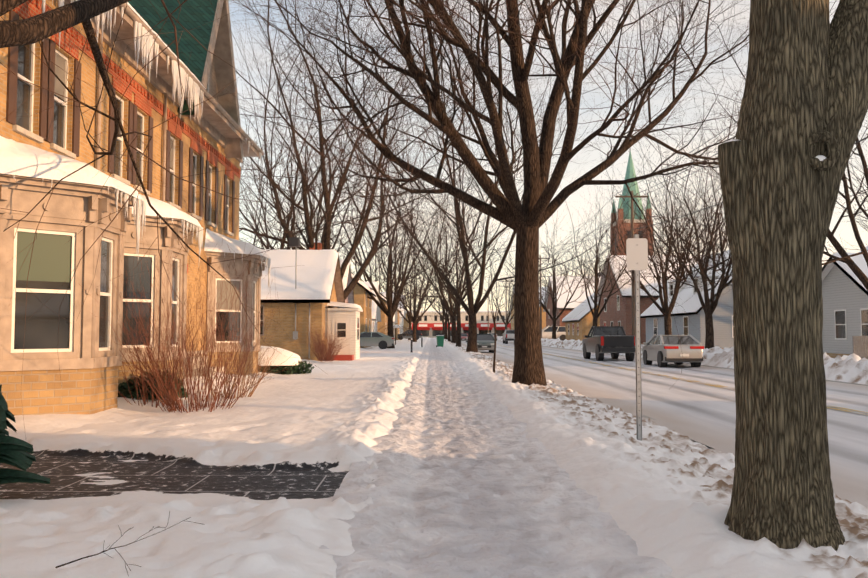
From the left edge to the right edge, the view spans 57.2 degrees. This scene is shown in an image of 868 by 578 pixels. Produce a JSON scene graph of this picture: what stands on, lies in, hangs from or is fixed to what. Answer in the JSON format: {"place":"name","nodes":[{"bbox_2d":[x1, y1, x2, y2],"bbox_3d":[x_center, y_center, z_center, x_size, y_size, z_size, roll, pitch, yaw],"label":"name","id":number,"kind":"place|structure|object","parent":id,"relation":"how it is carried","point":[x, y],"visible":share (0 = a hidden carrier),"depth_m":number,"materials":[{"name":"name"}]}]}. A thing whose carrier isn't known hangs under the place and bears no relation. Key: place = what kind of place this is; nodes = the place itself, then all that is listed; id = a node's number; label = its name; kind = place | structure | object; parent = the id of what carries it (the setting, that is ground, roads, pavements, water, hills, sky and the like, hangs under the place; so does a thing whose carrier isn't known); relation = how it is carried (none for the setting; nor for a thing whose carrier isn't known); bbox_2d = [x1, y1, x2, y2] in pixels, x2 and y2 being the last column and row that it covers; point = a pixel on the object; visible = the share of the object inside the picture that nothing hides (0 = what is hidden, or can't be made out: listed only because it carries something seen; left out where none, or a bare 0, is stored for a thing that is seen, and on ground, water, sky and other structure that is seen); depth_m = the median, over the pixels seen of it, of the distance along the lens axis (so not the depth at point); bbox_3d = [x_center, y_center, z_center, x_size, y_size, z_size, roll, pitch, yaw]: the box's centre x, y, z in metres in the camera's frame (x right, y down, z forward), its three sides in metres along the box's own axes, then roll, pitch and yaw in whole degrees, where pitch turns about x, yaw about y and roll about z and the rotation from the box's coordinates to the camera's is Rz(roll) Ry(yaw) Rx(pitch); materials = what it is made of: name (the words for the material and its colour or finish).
{"place":"outdoors","nodes":[
{"label":"outdoors","id":0,"kind":"place"},
{"bbox_2d":[327,302,362,309],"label":"porch snow","id":1,"kind":"structure","parent":0,"point":[342,305],"depth_m":42.09,"materials":[{"name":"white snow"}]},
{"bbox_2d":[0,336,867,577],"bbox_3d":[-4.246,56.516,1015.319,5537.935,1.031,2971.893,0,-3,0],"label":"ground","id":2,"kind":"structure","parent":0,"point":[252,484],"depth_m":8.24,"materials":[{"name":"white snow"}]},
{"bbox_2d":[0,384,49,483],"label":"conifer","id":3,"kind":"object","parent":2,"relation":"on","point":[13,451],"visible":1,"depth_m":7.50,"materials":[{"name":"green plant"}]},
{"bbox_2d":[0,429,8,435],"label":"conifer","id":4,"kind":"object","parent":3,"relation":"on","point":[5,432],"visible":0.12,"depth_m":8.87,"materials":[{"name":"green plant"}]},
{"bbox_2d":[55,512,200,572],"bbox_3d":[-1.794,1.482,4.687,0.835,0.338,0.226,-1,-3,11],"label":"fallen twig","id":5,"kind":"object","parent":2,"relation":"on","point":[119,546],"visible":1,"depth_m":4.69,"materials":[{"name":"brown wood"}]},
{"bbox_2d":[0,0,270,414],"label":"house","id":6,"kind":"structure","parent":2,"relation":"on","point":[88,353],"depth_m":16.46,"materials":[{"name":"brick"}]},
{"bbox_2d":[0,136,142,200],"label":"snow","id":7,"kind":"structure","parent":6,"relation":"on","point":[20,159],"depth_m":13.14,"materials":[{"name":"white snow"}]},
{"bbox_2d":[126,2,205,88],"bbox_3d":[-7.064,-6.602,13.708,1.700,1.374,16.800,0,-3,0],"label":"gutter","id":8,"kind":"object","parent":6,"relation":"on","point":[144,21],"visible":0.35,"depth_m":18.50,"materials":[{"name":"white metal"}]},
{"bbox_2d":[131,194,201,227],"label":"snow","id":9,"kind":"structure","parent":6,"relation":"on","point":[163,209],"depth_m":17.49,"materials":[{"name":"white snow"}]},
{"bbox_2d":[204,228,269,258],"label":"snow","id":10,"kind":"structure","parent":6,"relation":"on","point":[215,241],"depth_m":25.11,"materials":[{"name":"white snow"}]},
{"bbox_2d":[118,371,186,400],"bbox_3d":[-5.908,2.011,16.750,1.619,0.617,1.153,0,-3,0],"label":"evergreen shrub","id":11,"kind":"object","parent":2,"relation":"on","point":[123,388],"visible":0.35,"depth_m":16.42,"materials":[{"name":"green plant"}]},
{"bbox_2d":[118,273,245,407],"bbox_3d":[-5.474,0.957,15.953,2.911,2.774,2.557,0,-3,0],"label":"bare shrub","id":12,"kind":"object","parent":2,"relation":"on","point":[143,394],"visible":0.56,"depth_m":15.56,"materials":[{"name":"brown plant"}]},
{"bbox_2d":[78,216,314,412],"bbox_3d":[-4.504,0.464,15.244,5.198,3.683,4.224,3,-4,-44],"label":"bare shrub","id":13,"kind":"object","parent":2,"relation":"on","point":[173,398],"visible":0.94,"depth_m":14.88,"materials":[{"name":"brown plant"}]},
{"bbox_2d":[188,314,288,398],"bbox_3d":[-4.551,1.406,17.792,2.403,2.078,2.042,0,-3,0],"label":"bare shrub","id":14,"kind":"object","parent":2,"relation":"on","point":[249,386],"visible":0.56,"depth_m":17.73,"materials":[{"name":"brown plant"}]},
{"bbox_2d":[0,0,488,435],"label":"lawn tree","id":15,"kind":"object","parent":2,"relation":"on","point":[33,29],"visible":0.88,"depth_m":9.15,"materials":[{"name":"brown plant"}]},
{"bbox_2d":[258,360,313,374],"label":"evergreen shrub","id":16,"kind":"object","parent":2,"relation":"on","point":[301,367],"visible":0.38,"depth_m":27.76,"materials":[{"name":"green plant"}]},
{"bbox_2d":[258,346,300,365],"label":"snow","id":17,"kind":"structure","parent":16,"relation":"on","point":[282,357],"depth_m":27.67,"materials":[{"name":"white snow"}]},
{"bbox_2d":[260,243,344,360],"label":"cottage","id":18,"kind":"structure","parent":2,"relation":"on","point":[284,318],"depth_m":39.89,"materials":[{"name":"brick"}]},
{"bbox_2d":[289,237,309,357],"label":"house utilities","id":19,"kind":"object","parent":18,"relation":"attached to","point":[294,241],"visible":0.85,"depth_m":39.81,"materials":[{"name":"grey metal"}]},
{"bbox_2d":[261,249,338,298],"bbox_3d":[-9.334,-0.822,41.394,8.300,2.884,3.650,0,-3,0],"label":"snowy roof","id":20,"kind":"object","parent":18,"relation":"on","point":[315,275],"depth_m":41.03,"materials":[{"name":"white snow"}]},
{"bbox_2d":[239,123,371,272],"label":"tree","id":21,"kind":"object","parent":2,"relation":"on","point":[296,215],"visible":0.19,"depth_m":94.28,"materials":[{"name":"brown plant"}]},
{"bbox_2d":[305,320,345,360],"bbox_3d":[-5.250,2.402,38.242,2.072,2.076,2.444,2,-4,-36],"label":"hedge shrub","id":22,"kind":"object","parent":2,"relation":"on","point":[314,349],"visible":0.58,"depth_m":38.11,"materials":[{"name":"brown plant"}]},
{"bbox_2d":[308,321,343,359],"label":"hedge shrub","id":23,"kind":"object","parent":2,"relation":"on","point":[326,344],"visible":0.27,"depth_m":38.64,"materials":[{"name":"brown plant"}]},
{"bbox_2d":[307,320,347,359],"bbox_3d":[-5.133,2.372,37.447,2.202,2.049,2.568,0,-3,0],"label":"hedge shrub","id":24,"kind":"object","parent":2,"relation":"on","point":[323,345],"visible":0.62,"depth_m":37.48,"materials":[{"name":"brown plant"}]},
{"bbox_2d":[303,325,351,358],"bbox_3d":[-5.091,2.528,39.171,3.178,1.925,1.772,-3,-4,41],"label":"hedge shrub","id":25,"kind":"object","parent":2,"relation":"on","point":[323,341],"visible":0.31,"depth_m":39.20,"materials":[{"name":"brown plant"}]},
{"bbox_2d":[309,325,350,361],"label":"hedge shrub","id":26,"kind":"object","parent":2,"relation":"on","point":[327,355],"visible":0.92,"depth_m":37.08,"materials":[{"name":"brown plant"}]},
{"bbox_2d":[239,2,430,264],"bbox_3d":[-12.318,-10.536,61.129,23.123,31.015,26.673,-2,-3,26],"label":"tree","id":27,"kind":"object","parent":2,"relation":"on","point":[288,220],"visible":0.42,"depth_m":59.75,"materials":[{"name":"brown plant"}]},
{"bbox_2d":[329,355,353,360],"bbox_3d":[-4.886,3.656,41.550,1.300,0.420,0.900,0,-3,0],"label":"foundation","id":28,"kind":"object","parent":2,"relation":"on","point":[344,357],"visible":0.43,"depth_m":41.11,"materials":[{"name":"red brick"}]},
{"bbox_2d":[327,308,362,359],"bbox_3d":[-4.868,2.623,43.259,1.750,3.070,2.700,0,-3,0],"label":"house porch","id":29,"kind":"object","parent":2,"relation":"on","point":[347,319],"visible":0.79,"depth_m":42.07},
{"bbox_2d":[345,266,354,303],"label":"house","id":30,"kind":"structure","parent":2,"relation":"on","point":[350,298],"depth_m":59.38,"materials":[{"name":"pink"}]},
{"bbox_2d":[339,259,349,289],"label":"snowy roof","id":31,"kind":"structure","parent":30,"relation":"on","point":[344,280],"depth_m":55.79,"materials":[{"name":"white snow"}]},
{"bbox_2d":[352,278,375,347],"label":"house","id":32,"kind":"structure","parent":2,"relation":"on","point":[362,300],"depth_m":70.06,"materials":[{"name":"brick"}]},
{"bbox_2d":[351,273,375,294],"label":"snowy roof","id":33,"kind":"structure","parent":32,"relation":"on","point":[365,286],"depth_m":69.83,"materials":[{"name":"white snow"}]},
{"bbox_2d":[371,286,380,331],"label":"house","id":34,"kind":"structure","parent":2,"relation":"on","point":[375,321],"depth_m":92.85,"materials":[{"name":"white"}]},
{"bbox_2d":[363,282,378,318],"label":"snowy roof","id":35,"kind":"structure","parent":34,"relation":"on","point":[374,304],"depth_m":87.45,"materials":[{"name":"white snow"}]},
{"bbox_2d":[360,332,394,348],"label":"driveway car","id":36,"kind":"object","parent":2,"relation":"on","point":[381,340],"visible":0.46,"depth_m":67.84,"materials":[{"name":"grey paint"}]},
{"bbox_2d":[377,297,387,334],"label":"house","id":37,"kind":"structure","parent":2,"relation":"on","point":[384,318],"depth_m":101.88,"materials":[{"name":"brick"}]},
{"bbox_2d":[264,51,504,347],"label":"tree","id":38,"kind":"object","parent":2,"relation":"on","point":[389,312],"visible":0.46,"depth_m":72.26,"materials":[{"name":"brown plant"}]},
{"bbox_2d":[229,0,545,302],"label":"tree","id":39,"kind":"object","parent":2,"relation":"on","point":[328,218],"visible":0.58,"depth_m":45.48,"materials":[{"name":"brown plant"}]},
{"bbox_2d":[318,123,456,315],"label":"tree","id":40,"kind":"object","parent":2,"relation":"on","point":[396,284],"visible":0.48,"depth_m":95.49,"materials":[{"name":"brown plant"}]},
{"bbox_2d":[377,321,413,344],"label":"weeping tree","id":41,"kind":"object","parent":2,"relation":"on","point":[398,331],"visible":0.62,"depth_m":95.34,"materials":[{"name":"brown plant"}]},
{"bbox_2d":[393,310,397,340],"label":"house","id":42,"kind":"structure","parent":2,"relation":"on","point":[396,321],"depth_m":129.17,"materials":[{"name":"beige"}]},
{"bbox_2d":[380,292,394,321],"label":"snowy roof","id":43,"kind":"structure","parent":42,"relation":"on","point":[384,293],"depth_m":123.95,"materials":[{"name":"white snow"}]},
{"bbox_2d":[342,221,453,339],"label":"tree","id":44,"kind":"object","parent":2,"relation":"on","point":[409,321],"visible":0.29,"depth_m":149.69,"materials":[{"name":"brown plant"}]},
{"bbox_2d":[395,309,401,339],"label":"house","id":45,"kind":"structure","parent":2,"relation":"on","point":[397,332],"depth_m":140.41,"materials":[{"name":"brick"}]},
{"bbox_2d":[399,309,405,338],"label":"house","id":46,"kind":"structure","parent":2,"relation":"on","point":[401,322],"depth_m":160.26,"materials":[{"name":"white"}]},
{"bbox_2d":[398,298,403,316],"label":"snowy roof","id":47,"kind":"structure","parent":46,"relation":"on","point":[401,309],"depth_m":161.32,"materials":[{"name":"white snow"}]},
{"bbox_2d":[403,312,408,338],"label":"house","id":48,"kind":"structure","parent":2,"relation":"on","point":[405,323],"depth_m":181.78,"materials":[{"name":"brick"}]},
{"bbox_2d":[397,330,421,339],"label":"grey car","id":49,"kind":"object","parent":2,"relation":"on","point":[418,334],"visible":0.71,"depth_m":139.81,"materials":[{"name":"grey paint"}]},
{"bbox_2d":[411,337,422,352],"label":"pavement posts","id":50,"kind":"object","parent":2,"relation":"on","point":[412,344],"visible":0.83,"depth_m":55.40,"materials":[{"name":"grey metal"}]},
{"bbox_2d":[387,257,449,329],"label":"tree","id":51,"kind":"object","parent":2,"relation":"on","point":[418,302],"visible":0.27,"depth_m":185.47,"materials":[{"name":"brown plant"}]},
{"bbox_2d":[366,200,478,341],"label":"tree","id":52,"kind":"object","parent":2,"relation":"on","point":[415,320],"visible":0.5,"depth_m":121.70,"materials":[{"name":"brown plant"}]},
{"bbox_2d":[353,110,518,342],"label":"tree row","id":53,"kind":"object","parent":2,"relation":"on","point":[450,311],"visible":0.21,"depth_m":110.25,"materials":[{"name":"brown plant"}]},
{"bbox_2d":[406,222,480,339],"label":"tree","id":54,"kind":"object","parent":2,"relation":"on","point":[445,332],"visible":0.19,"depth_m":167.65,"materials":[{"name":"brown plant"}]},
{"bbox_2d":[427,264,477,334],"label":"tree","id":55,"kind":"object","parent":2,"relation":"on","point":[443,322],"visible":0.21,"depth_m":195.53,"materials":[{"name":"brown plant"}]},
{"bbox_2d":[396,156,512,346],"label":"tree","id":56,"kind":"object","parent":2,"relation":"on","point":[458,315],"visible":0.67,"depth_m":80.72,"materials":[{"name":"brown plant"}]},
{"bbox_2d":[422,248,492,340],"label":"tree","id":57,"kind":"object","parent":2,"relation":"on","point":[447,318],"visible":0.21,"depth_m":130.65,"materials":[{"name":"brown plant"}]},
{"bbox_2d":[409,311,510,337],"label":"shop row","id":58,"kind":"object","parent":2,"relation":"on","point":[428,326],"visible":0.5,"depth_m":235.64,"materials":[{"name":"red"}]},
{"bbox_2d":[477,334,496,352],"bbox_3d":[3.811,4.255,62.436,2.100,1.524,4.705,0,-3,0],"label":"dark green car","id":59,"kind":"object","parent":2,"relation":"on","point":[485,341],"visible":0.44,"depth_m":60.72,"materials":[{"name":"paint"}]},
{"bbox_2d":[464,199,513,372],"bbox_3d":[2.286,-0.290,28.131,2.298,6.942,2.340,-1,-3,10],"label":"tree sapling","id":60,"kind":"object","parent":2,"relation":"on","point":[494,320],"visible":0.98,"depth_m":27.81,"materials":[{"name":"brown plant"}]},
{"bbox_2d":[474,262,514,329],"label":"tree","id":61,"kind":"object","parent":2,"relation":"on","point":[509,311],"visible":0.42,"depth_m":169.56,"materials":[{"name":"brown plant"}]},
{"bbox_2d":[277,0,746,351],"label":"tree row","id":62,"kind":"object","parent":2,"relation":"on","point":[472,308],"visible":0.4,"depth_m":59.28,"materials":[{"name":"brown plant"}]},
{"bbox_2d":[510,289,513,329],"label":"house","id":63,"kind":"structure","parent":2,"relation":"on","point":[512,323],"depth_m":185.87,"materials":[{"name":"brick"}]},
{"bbox_2d":[539,286,546,299],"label":"snowy roof","id":64,"kind":"structure","parent":63,"relation":"on","point":[541,291],"depth_m":178.04,"materials":[{"name":"white snow"}]},
{"bbox_2d":[486,241,552,308],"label":"tree","id":65,"kind":"object","parent":2,"relation":"on","point":[512,283],"visible":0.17,"depth_m":134.63,"materials":[{"name":"brown plant"}]},
{"bbox_2d":[207,0,867,385],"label":"street tree","id":66,"kind":"object","parent":2,"relation":"on","point":[531,214],"visible":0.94,"depth_m":22.60,"materials":[{"name":"brown plant"}]},
{"bbox_2d":[539,303,545,328],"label":"house","id":67,"kind":"structure","parent":2,"relation":"on","point":[543,320],"depth_m":141.96,"materials":[{"name":"brick"}]},
{"bbox_2d":[471,198,624,338],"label":"tree","id":68,"kind":"object","parent":2,"relation":"on","point":[554,318],"visible":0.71,"depth_m":103.78,"materials":[{"name":"brown plant"}]},
{"bbox_2d":[542,326,565,340],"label":"white van","id":69,"kind":"object","parent":2,"relation":"on","point":[560,332],"visible":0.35,"depth_m":116.75,"materials":[{"name":"paint"}]},
{"bbox_2d":[543,277,573,325],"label":"house","id":70,"kind":"structure","parent":2,"relation":"on","point":[559,322],"depth_m":125.97,"materials":[{"name":"red brick"}]},
{"bbox_2d":[550,276,600,307],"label":"snowy roof","id":71,"kind":"structure","parent":70,"relation":"on","point":[561,301],"depth_m":121.44,"materials":[{"name":"white snow"}]},
{"bbox_2d":[539,220,605,304],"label":"tree","id":72,"kind":"object","parent":2,"relation":"on","point":[564,264],"visible":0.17,"depth_m":128.53,"materials":[{"name":"brown plant"}]},
{"bbox_2d":[562,304,599,340],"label":"house","id":73,"kind":"structure","parent":2,"relation":"on","point":[579,329],"depth_m":98.94,"materials":[{"name":"brick"}]},
{"bbox_2d":[562,292,598,320],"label":"snowy roof","id":74,"kind":"structure","parent":73,"relation":"on","point":[574,314],"depth_m":103.89,"materials":[{"name":"white snow"}]},
{"bbox_2d":[325,124,867,337],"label":"utility poles","id":75,"kind":"object","parent":2,"relation":"on","point":[633,292],"visible":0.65,"depth_m":57.16,"materials":[{"name":"brown wood"}]},
{"bbox_2d":[539,157,664,325],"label":"tree","id":76,"kind":"object","parent":2,"relation":"on","point":[595,314],"visible":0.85,"depth_m":77.49,"materials":[{"name":"brown plant"}]},
{"bbox_2d":[598,149,652,275],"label":"church","id":77,"kind":"structure","parent":2,"relation":"on","point":[630,171],"depth_m":149.41,"materials":[{"name":"brick"}]},
{"bbox_2d":[597,257,658,343],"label":"house","id":78,"kind":"structure","parent":2,"relation":"on","point":[615,312],"depth_m":81.06,"materials":[{"name":"red brick"}]},
{"bbox_2d":[609,255,704,295],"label":"snowy roof","id":79,"kind":"structure","parent":78,"relation":"on","point":[625,289],"depth_m":80.32,"materials":[{"name":"white snow"}]},
{"bbox_2d":[626,234,647,440],"bbox_3d":[2.866,0.817,11.169,0.300,3.180,0.046,0,-3,0],"label":"sign post","id":80,"kind":"object","parent":2,"relation":"on","point":[637,252],"visible":0.96,"depth_m":11.20,"materials":[{"name":"grey metal"}]},
{"bbox_2d":[585,163,711,269],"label":"tree","id":81,"kind":"object","parent":2,"relation":"on","point":[638,229],"visible":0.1,"depth_m":95.91,"materials":[{"name":"brown plant"}]},
{"bbox_2d":[578,104,727,334],"bbox_3d":[15.204,-5.996,54.399,11.784,21.114,14.814,2,-3,-26],"label":"tree","id":82,"kind":"object","parent":2,"relation":"on","point":[665,312],"visible":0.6,"depth_m":53.29,"materials":[{"name":"brown plant"}]},
{"bbox_2d":[596,119,728,286],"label":"tree","id":83,"kind":"object","parent":2,"relation":"on","point":[678,242],"visible":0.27,"depth_m":66.83,"materials":[{"name":"brown plant"}]},
{"bbox_2d":[609,44,736,348],"bbox_3d":[16.308,-4.903,45.603,12.560,17.975,15.890,0,-3,0],"label":"tree","id":84,"kind":"object","parent":2,"relation":"on","point":[709,308],"visible":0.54,"depth_m":44.88,"materials":[{"name":"brown plant"}]},
{"bbox_2d":[487,340,867,500],"bbox_3d":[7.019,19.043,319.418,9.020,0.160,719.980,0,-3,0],"label":"kerbs","id":85,"kind":"structure","parent":2,"relation":"on","point":[644,416],"depth_m":25.04,"materials":[{"name":"concrete"}]},
{"bbox_2d":[640,279,733,348],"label":"house","id":86,"kind":"structure","parent":2,"relation":"on","point":[723,322],"depth_m":55.09,"materials":[{"name":"grey"}]},
{"bbox_2d":[640,250,731,315],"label":"snowy roof","id":87,"kind":"structure","parent":86,"relation":"on","point":[692,304],"depth_m":60.94,"materials":[{"name":"white snow"}]},
{"bbox_2d":[543,0,867,337],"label":"tree","id":88,"kind":"object","parent":2,"relation":"on","point":[862,277],"visible":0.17,"depth_m":30.89,"materials":[{"name":"brown plant"}]},
{"bbox_2d":[718,0,867,550],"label":"tree","id":89,"kind":"object","parent":2,"relation":"on","point":[804,103],"visible":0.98,"depth_m":5.40,"materials":[{"name":"brown plant"}]},
{"bbox_2d":[723,140,825,160],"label":"snow","id":90,"kind":"structure","parent":89,"relation":"on","point":[821,157],"depth_m":5.36,"materials":[{"name":"white snow"}]},
{"bbox_2d":[822,257,867,357],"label":"house","id":91,"kind":"structure","parent":2,"relation":"on","point":[845,304],"depth_m":40.94,"materials":[{"name":"grey wood"}]},
{"bbox_2d":[833,252,867,288],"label":"snowy roof","id":92,"kind":"structure","parent":91,"relation":"on","point":[860,262],"depth_m":39.95,"materials":[{"name":"white snow"}]},
{"bbox_2d":[826,123,867,251],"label":"tree","id":93,"kind":"object","parent":2,"relation":"on","point":[856,204],"visible":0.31,"depth_m":52.57,"materials":[{"name":"brown plant"}]},
{"bbox_2d":[852,336,867,358],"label":"fence","id":94,"kind":"object","parent":2,"relation":"on","point":[860,346],"visible":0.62,"depth_m":32.47,"materials":[{"name":"brown wood"}]},
{"bbox_2d":[319,338,674,577],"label":"pavement","id":95,"kind":"structure","parent":0,"point":[471,480],"depth_m":7.26,"materials":[{"name":"white snow"}]},
{"bbox_2d":[436,335,443,346],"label":"green bin","id":96,"kind":"object","parent":95,"relation":"on","point":[440,340],"visible":1,"depth_m":71.33,"materials":[{"name":"green plastic"}]},
{"bbox_2d":[229,0,867,310],"label":"sky","id":97,"kind":"structure","parent":0,"point":[576,200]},
{"bbox_2d":[461,341,867,508],"bbox_3d":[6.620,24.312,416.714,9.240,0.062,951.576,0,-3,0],"label":"road","id":98,"kind":"structure","parent":0,"point":[703,413],"depth_m":18.88,"materials":[{"name":"white snow"}]},
{"bbox_2d":[461,333,467,341],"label":"red car","id":99,"kind":"object","parent":98,"relation":"on","point":[464,336],"visible":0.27,"depth_m":125.93,"materials":[{"name":"paint"}]},
{"bbox_2d":[502,330,513,343],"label":"car","id":100,"kind":"object","parent":98,"relation":"on","point":[508,335],"visible":0.5,"depth_m":109.80,"materials":[{"name":"paint"}]},
{"bbox_2d":[582,326,634,360],"bbox_3d":[10.218,3.177,46.876,2.300,2.012,5.930,0,-3,0],"label":"pickup truck","id":101,"kind":"object","parent":98,"relation":"on","point":[599,341],"visible":0.98,"depth_m":44.72,"materials":[{"name":"grey paint"}]},
{"bbox_2d":[641,334,703,366],"bbox_3d":[11.280,2.919,37.931,2.100,1.524,4.705,0,-3,2],"label":"silver sedan","id":102,"kind":"object","parent":98,"relation":"on","point":[664,350],"visible":1,"depth_m":36.21,"materials":[{"name":"paint"}]},
{"bbox_2d":[496,344,867,414],"bbox_3d":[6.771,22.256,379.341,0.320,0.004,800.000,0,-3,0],"label":"road centre line","id":103,"kind":"object","parent":98,"relation":"on","point":[708,384],"visible":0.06,"depth_m":25.32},
{"bbox_2d":[668,276,717,297],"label":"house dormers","id":104,"kind":"object","parent":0,"point":[671,292],"visible":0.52,"depth_m":64.22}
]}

